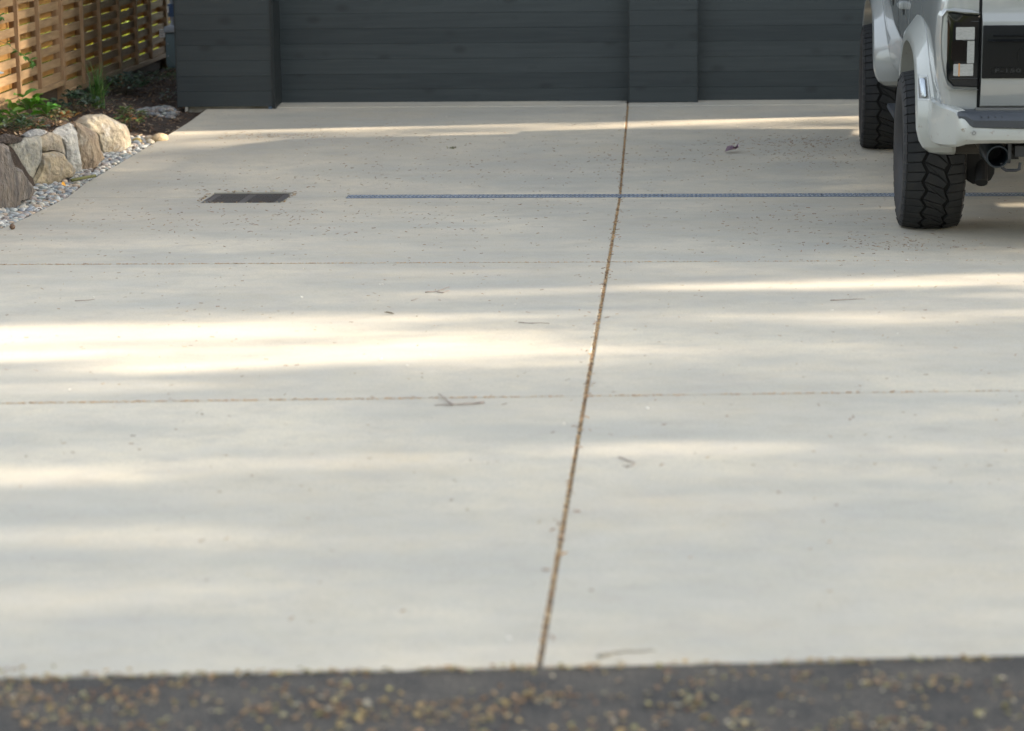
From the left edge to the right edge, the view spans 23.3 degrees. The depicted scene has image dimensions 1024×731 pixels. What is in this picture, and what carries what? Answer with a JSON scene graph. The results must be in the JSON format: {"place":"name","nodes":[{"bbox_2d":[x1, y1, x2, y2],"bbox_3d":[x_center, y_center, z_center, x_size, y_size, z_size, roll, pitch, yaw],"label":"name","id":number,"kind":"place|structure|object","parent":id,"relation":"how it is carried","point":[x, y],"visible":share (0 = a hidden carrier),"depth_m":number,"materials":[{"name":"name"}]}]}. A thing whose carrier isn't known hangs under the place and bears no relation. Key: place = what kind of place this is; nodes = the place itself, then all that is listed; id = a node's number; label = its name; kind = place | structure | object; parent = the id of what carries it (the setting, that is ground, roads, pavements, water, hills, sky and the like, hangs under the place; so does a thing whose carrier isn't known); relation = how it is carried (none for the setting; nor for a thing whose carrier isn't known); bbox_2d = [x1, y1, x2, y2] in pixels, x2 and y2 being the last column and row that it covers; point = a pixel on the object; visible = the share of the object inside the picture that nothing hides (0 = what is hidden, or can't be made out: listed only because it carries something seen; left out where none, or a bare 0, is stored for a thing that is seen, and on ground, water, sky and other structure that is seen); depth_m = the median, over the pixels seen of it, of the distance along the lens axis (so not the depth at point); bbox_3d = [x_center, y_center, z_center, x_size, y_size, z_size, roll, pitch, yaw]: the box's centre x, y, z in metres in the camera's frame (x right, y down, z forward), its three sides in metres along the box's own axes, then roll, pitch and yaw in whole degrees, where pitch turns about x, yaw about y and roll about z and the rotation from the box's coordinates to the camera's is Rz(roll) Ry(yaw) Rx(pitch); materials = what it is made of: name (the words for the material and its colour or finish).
{"place":"outdoors","nodes":[
{"label":"outdoors","id":0,"kind":"place"},
{"bbox_2d":[0,0,169,92],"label":"yard","id":1,"kind":"structure","parent":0,"point":[75,63],"depth_m":25.62,"materials":[{"name":"plant"}]},
{"bbox_2d":[23,0,124,66],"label":"bush","id":2,"kind":"object","parent":1,"relation":"on","point":[72,36],"visible":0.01,"depth_m":24.35,"materials":[{"name":"green plant"}]},
{"bbox_2d":[22,3,143,49],"bbox_3d":[-4.577,-4.117,26.437,1.409,1.653,3.141,0,11,3],"label":"bush","id":3,"kind":"object","parent":1,"relation":"on","point":[89,17],"depth_m":26.41,"materials":[{"name":"green plant"}]},
{"bbox_2d":[0,68,200,185],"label":"garden bed","id":4,"kind":"object","parent":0,"point":[161,128],"visible":0.13,"depth_m":19.39,"materials":[{"name":"soil"}]},
{"bbox_2d":[0,109,16,125],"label":"leafy plant","id":5,"kind":"object","parent":4,"relation":"on","point":[5,119],"visible":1,"depth_m":16.78,"materials":[{"name":"green plant"}]},
{"bbox_2d":[0,133,22,144],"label":"boulder","id":6,"kind":"object","parent":4,"relation":"on","point":[5,138],"visible":0.88,"depth_m":16.02,"materials":[{"name":"stone"}]},
{"bbox_2d":[0,114,34,130],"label":"leafy plant","id":7,"kind":"object","parent":4,"relation":"on","point":[11,116],"visible":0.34,"depth_m":17.45,"materials":[{"name":"green plant"}]},
{"bbox_2d":[0,13,36,68],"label":"shrub","id":8,"kind":"object","parent":4,"relation":"on","point":[32,64],"visible":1,"depth_m":16.81,"materials":[{"name":"green plant"}]},
{"bbox_2d":[0,114,50,132],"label":"ground cover plant","id":9,"kind":"object","parent":4,"relation":"on","point":[22,118],"visible":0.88,"depth_m":17.20,"materials":[{"name":"green plant"}]},
{"bbox_2d":[0,88,61,122],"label":"leafy plant","id":10,"kind":"object","parent":4,"relation":"on","point":[27,103],"visible":0.88,"depth_m":17.62,"materials":[{"name":"green plant"}]},
{"bbox_2d":[20,129,46,137],"bbox_3d":[-3.186,-1.543,16.564,0.118,0.081,0.253,10,16,44],"label":"boulder","id":11,"kind":"object","parent":4,"relation":"on","point":[33,132],"visible":0.6,"depth_m":16.51,"materials":[{"name":"grey stone"}]},
{"bbox_2d":[25,121,45,128],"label":"ground cover plant","id":12,"kind":"object","parent":4,"relation":"on","point":[30,126],"visible":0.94,"depth_m":17.21,"materials":[{"name":"green plant"}]},
{"bbox_2d":[33,151,75,184],"bbox_3d":[-3.052,-1.276,16.414,0.210,0.293,0.436,9,15,40],"label":"boulder","id":13,"kind":"object","parent":4,"relation":"on","point":[54,166],"visible":0.71,"depth_m":16.31,"materials":[{"name":"beige stone"}]},
{"bbox_2d":[41,132,64,153],"bbox_3d":[-3.055,-1.471,16.467,0.168,0.170,0.302,0,11,3],"label":"boulder","id":14,"kind":"object","parent":13,"relation":"on","point":[51,141],"visible":0.86,"depth_m":16.38,"materials":[{"name":"beige stone"}]},
{"bbox_2d":[32,105,79,123],"bbox_3d":[-3.349,-1.835,18.158,0.365,0.168,0.282,-8,13,-34],"label":"ground cover plant","id":15,"kind":"object","parent":4,"relation":"on","point":[63,113],"visible":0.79,"depth_m":18.13,"materials":[{"name":"green plant"}]},
{"bbox_2d":[49,89,103,112],"bbox_3d":[-3.350,-2.024,18.967,0.400,0.198,0.423,4,12,21],"label":"ground cover plant","id":16,"kind":"object","parent":4,"relation":"on","point":[74,94],"visible":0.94,"depth_m":18.92,"materials":[{"name":"green plant"}]},
{"bbox_2d":[0,135,154,228],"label":"pebbles","id":17,"kind":"object","parent":4,"relation":"on","point":[45,195],"visible":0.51,"depth_m":16.13,"materials":[{"name":"grey gravel"}]},
{"bbox_2d":[0,143,34,207],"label":"boulder","id":18,"kind":"object","parent":17,"relation":"on","point":[16,187],"visible":0.93,"depth_m":15.19,"materials":[{"name":"stone"}]},
{"bbox_2d":[7,135,41,177],"bbox_3d":[-3.187,-1.346,16.277,0.213,0.327,0.373,0,11,3],"label":"boulder","id":19,"kind":"object","parent":17,"relation":"on","point":[28,150],"visible":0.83,"depth_m":16.18,"materials":[{"name":"grey stone"}]},
{"bbox_2d":[52,123,81,171],"bbox_3d":[-3.025,-1.470,16.866,0.196,0.362,0.400,-3,11,-10],"label":"boulder","id":20,"kind":"object","parent":17,"relation":"on","point":[67,132],"visible":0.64,"depth_m":16.72,"materials":[{"name":"grey stone"}]},
{"bbox_2d":[70,174,95,181],"bbox_3d":[-2.835,-1.242,16.413,0.033,0.026,0.239,6,13,30],"label":"mossy stick","id":21,"kind":"object","parent":17,"relation":"on","point":[82,178],"visible":1,"depth_m":16.39,"materials":[{"name":"green wood"}]},
{"bbox_2d":[75,123,104,168],"bbox_3d":[-2.893,-1.492,16.987,0.191,0.365,0.346,0,11,3],"label":"boulder","id":22,"kind":"object","parent":17,"relation":"on","point":[91,154],"visible":0.88,"depth_m":16.88,"materials":[{"name":"brown stone"}]},
{"bbox_2d":[74,114,130,152],"bbox_3d":[-2.926,-1.659,17.748,0.387,0.312,0.666,0,11,3],"label":"boulder","id":23,"kind":"object","parent":17,"relation":"on","point":[113,135],"visible":0.76,"depth_m":17.53,"materials":[{"name":"beige stone"}]},
{"bbox_2d":[146,139,154,143],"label":"cobble","id":24,"kind":"object","parent":17,"relation":"on","point":[150,141],"visible":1,"depth_m":18.05,"materials":[{"name":"beige stone"}]},
{"bbox_2d":[0,0,169,122],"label":"wooden fence","id":25,"kind":"object","parent":4,"relation":"on","point":[61,46],"visible":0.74,"depth_m":19.91,"materials":[{"name":"brown wood"}]},
{"bbox_2d":[67,84,108,99],"bbox_3d":[-3.422,-2.190,19.927,0.369,0.150,0.399,0,11,3],"label":"ground cover plant","id":26,"kind":"object","parent":4,"relation":"on","point":[80,86],"visible":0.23,"depth_m":19.85,"materials":[{"name":"green plant"}]},
{"bbox_2d":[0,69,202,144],"bbox_3d":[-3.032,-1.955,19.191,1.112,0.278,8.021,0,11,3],"label":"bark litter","id":27,"kind":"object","parent":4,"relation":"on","point":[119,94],"visible":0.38,"depth_m":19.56,"materials":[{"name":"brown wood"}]},
{"bbox_2d":[94,70,153,94],"bbox_3d":[-3.237,-2.344,20.562,0.517,0.197,0.601,0,11,3],"label":"ground cover plant","id":28,"kind":"object","parent":4,"relation":"on","point":[136,82],"visible":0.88,"depth_m":20.50,"materials":[{"name":"green plant"}]},
{"bbox_2d":[110,106,149,129],"bbox_3d":[-2.886,-1.860,18.632,0.317,0.198,0.300,5,13,29],"label":"ground cover plant","id":29,"kind":"object","parent":4,"relation":"on","point":[127,118],"visible":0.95,"depth_m":18.59,"materials":[{"name":"green plant"}]},
{"bbox_2d":[124,70,171,84],"bbox_3d":[-3.151,-2.491,21.436,0.444,0.132,0.466,-4,12,-19],"label":"ground cover plant","id":30,"kind":"object","parent":4,"relation":"on","point":[158,77],"visible":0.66,"depth_m":21.43,"materials":[{"name":"green plant"}]},
{"bbox_2d":[135,105,179,118],"bbox_3d":[-2.799,-2.002,19.616,0.354,0.091,0.484,0,11,3],"label":"boulder","id":31,"kind":"object","parent":4,"relation":"on","point":[171,112],"visible":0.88,"depth_m":19.54,"materials":[{"name":"grey stone"}]},
{"bbox_2d":[155,66,175,83],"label":"ground cover plant","id":32,"kind":"object","parent":4,"relation":"on","point":[170,74],"visible":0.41,"depth_m":21.33,"materials":[{"name":"green plant"}]},
{"bbox_2d":[159,88,175,100],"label":"ground cover plant","id":33,"kind":"object","parent":4,"relation":"on","point":[163,94],"visible":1,"depth_m":20.25,"materials":[{"name":"green plant"}]},
{"bbox_2d":[61,60,142,108],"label":"ornamental grass","id":34,"kind":"object","parent":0,"point":[98,91],"depth_m":19.41,"materials":[{"name":"green plant"}]},
{"bbox_2d":[0,99,1023,679],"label":"driveway","id":35,"kind":"structure","parent":0,"point":[110,561],"depth_m":8.83,"materials":[{"name":"concrete"}]},
{"bbox_2d":[151,133,167,141],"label":"cobble","id":36,"kind":"object","parent":35,"relation":"on","point":[159,137],"visible":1,"depth_m":18.14,"materials":[{"name":"beige stone"}]},
{"bbox_2d":[201,194,290,202],"bbox_3d":[-1.681,-1.045,15.718,0.504,0.032,0.500,0,10,3],"label":"drain grate","id":37,"kind":"object","parent":35,"relation":"on","point":[251,198],"visible":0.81,"depth_m":15.75,"materials":[{"name":"metal"}]},
{"bbox_2d":[346,194,504,197],"bbox_3d":[-0.548,-1.043,15.723,0.997,0.065,0.145,0,11,3],"label":"trench drain","id":38,"kind":"object","parent":35,"relation":"on","point":[436,196],"visible":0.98,"depth_m":15.72,"materials":[{"name":"metal"}]},
{"bbox_2d":[425,287,449,292],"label":"twig","id":39,"kind":"object","parent":35,"relation":"on","point":[437,291],"visible":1,"depth_m":11.51,"materials":[{"name":"grey wood"}]},
{"bbox_2d":[434,394,483,405],"bbox_3d":[-0.183,0.120,8.842,0.178,0.012,0.217,0,11,3],"label":"twig","id":40,"kind":"object","parent":35,"relation":"on","point":[452,404],"visible":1,"depth_m":8.76,"materials":[{"name":"grey wood"}]},
{"bbox_2d":[0,106,1023,659],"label":"needle litter","id":41,"kind":"object","parent":35,"relation":"on","point":[562,532],"visible":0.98,"depth_m":10.24,"materials":[{"name":"brown plant"}]},
{"bbox_2d":[537,103,627,664],"bbox_3d":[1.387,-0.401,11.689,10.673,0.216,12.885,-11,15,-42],"label":"joint filler","id":42,"kind":"object","parent":35,"relation":"on","point":[541,655],"visible":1,"depth_m":7.24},
{"bbox_2d":[504,194,661,197],"bbox_3d":[0.450,-1.043,15.664,0.997,0.065,0.145,0,11,3],"label":"trench drain","id":43,"kind":"object","parent":35,"relation":"on","point":[571,195],"visible":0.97,"depth_m":15.66,"materials":[{"name":"metal"}]},
{"bbox_2d":[597,649,655,657],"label":"twig","id":44,"kind":"object","parent":35,"relation":"on","point":[606,654],"visible":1,"depth_m":5.72,"materials":[{"name":"beige wood"}]},
{"bbox_2d":[618,456,635,465],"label":"twig","id":45,"kind":"object","parent":35,"relation":"on","point":[633,462],"visible":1,"depth_m":7.79,"materials":[{"name":"beige wood"}]},
{"bbox_2d":[725,144,737,150],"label":"crumpled leaf","id":46,"kind":"object","parent":35,"relation":"on","point":[731,147],"visible":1,"depth_m":17.24,"materials":[{"name":"plant"}]},
{"bbox_2d":[663,193,821,196],"bbox_3d":[1.448,-1.042,15.605,0.997,0.065,0.145,0,11,3],"label":"trench drain","id":47,"kind":"object","parent":35,"relation":"on","point":[755,195],"visible":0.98,"depth_m":15.60,"materials":[{"name":"metal"}]},
{"bbox_2d":[821,193,982,196],"bbox_3d":[2.446,-1.041,15.546,0.997,0.065,0.145,0,11,3],"label":"trench drain","id":48,"kind":"object","parent":35,"relation":"on","point":[867,194],"visible":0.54,"depth_m":15.54,"materials":[{"name":"metal"}]},
{"bbox_2d":[859,0,1023,228],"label":"pickup truck","id":49,"kind":"object","parent":35,"relation":"on","point":[941,98],"visible":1,"depth_m":13.14,"materials":[{"name":"white paint"}]},
{"bbox_2d":[981,193,1023,195],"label":"trench drain","id":50,"kind":"object","parent":35,"relation":"on","point":[1002,194],"visible":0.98,"depth_m":15.51,"materials":[{"name":"metal"}]},
{"bbox_2d":[0,655,1023,730],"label":"road","id":51,"kind":"structure","parent":0,"point":[948,709],"depth_m":5.42,"materials":[{"name":"grey asphalt"}]},
{"bbox_2d":[0,654,1023,730],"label":"leaf litter","id":52,"kind":"object","parent":51,"relation":"on","point":[417,714],"visible":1,"depth_m":5.41,"materials":[{"name":"brown plant"}]},
{"label":"ground","id":53,"kind":"structure","parent":0,"visible":0},
{"bbox_2d":[173,0,863,112],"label":"garage","id":54,"kind":"structure","parent":53,"relation":"on","point":[250,54],"depth_m":19.75,"materials":[{"name":"grey"}]},
{"bbox_2d":[159,0,175,67],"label":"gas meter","id":55,"kind":"object","parent":54,"relation":"attached to","point":[168,30],"visible":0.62,"depth_m":20.59,"materials":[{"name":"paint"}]},
{"bbox_2d":[279,0,628,102],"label":"garage door","id":56,"kind":"structure","parent":54,"relation":"in","point":[331,50],"depth_m":19.85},
{"bbox_2d":[698,0,863,99],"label":"garage door","id":57,"kind":"structure","parent":54,"relation":"in","point":[748,49],"depth_m":19.70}
]}

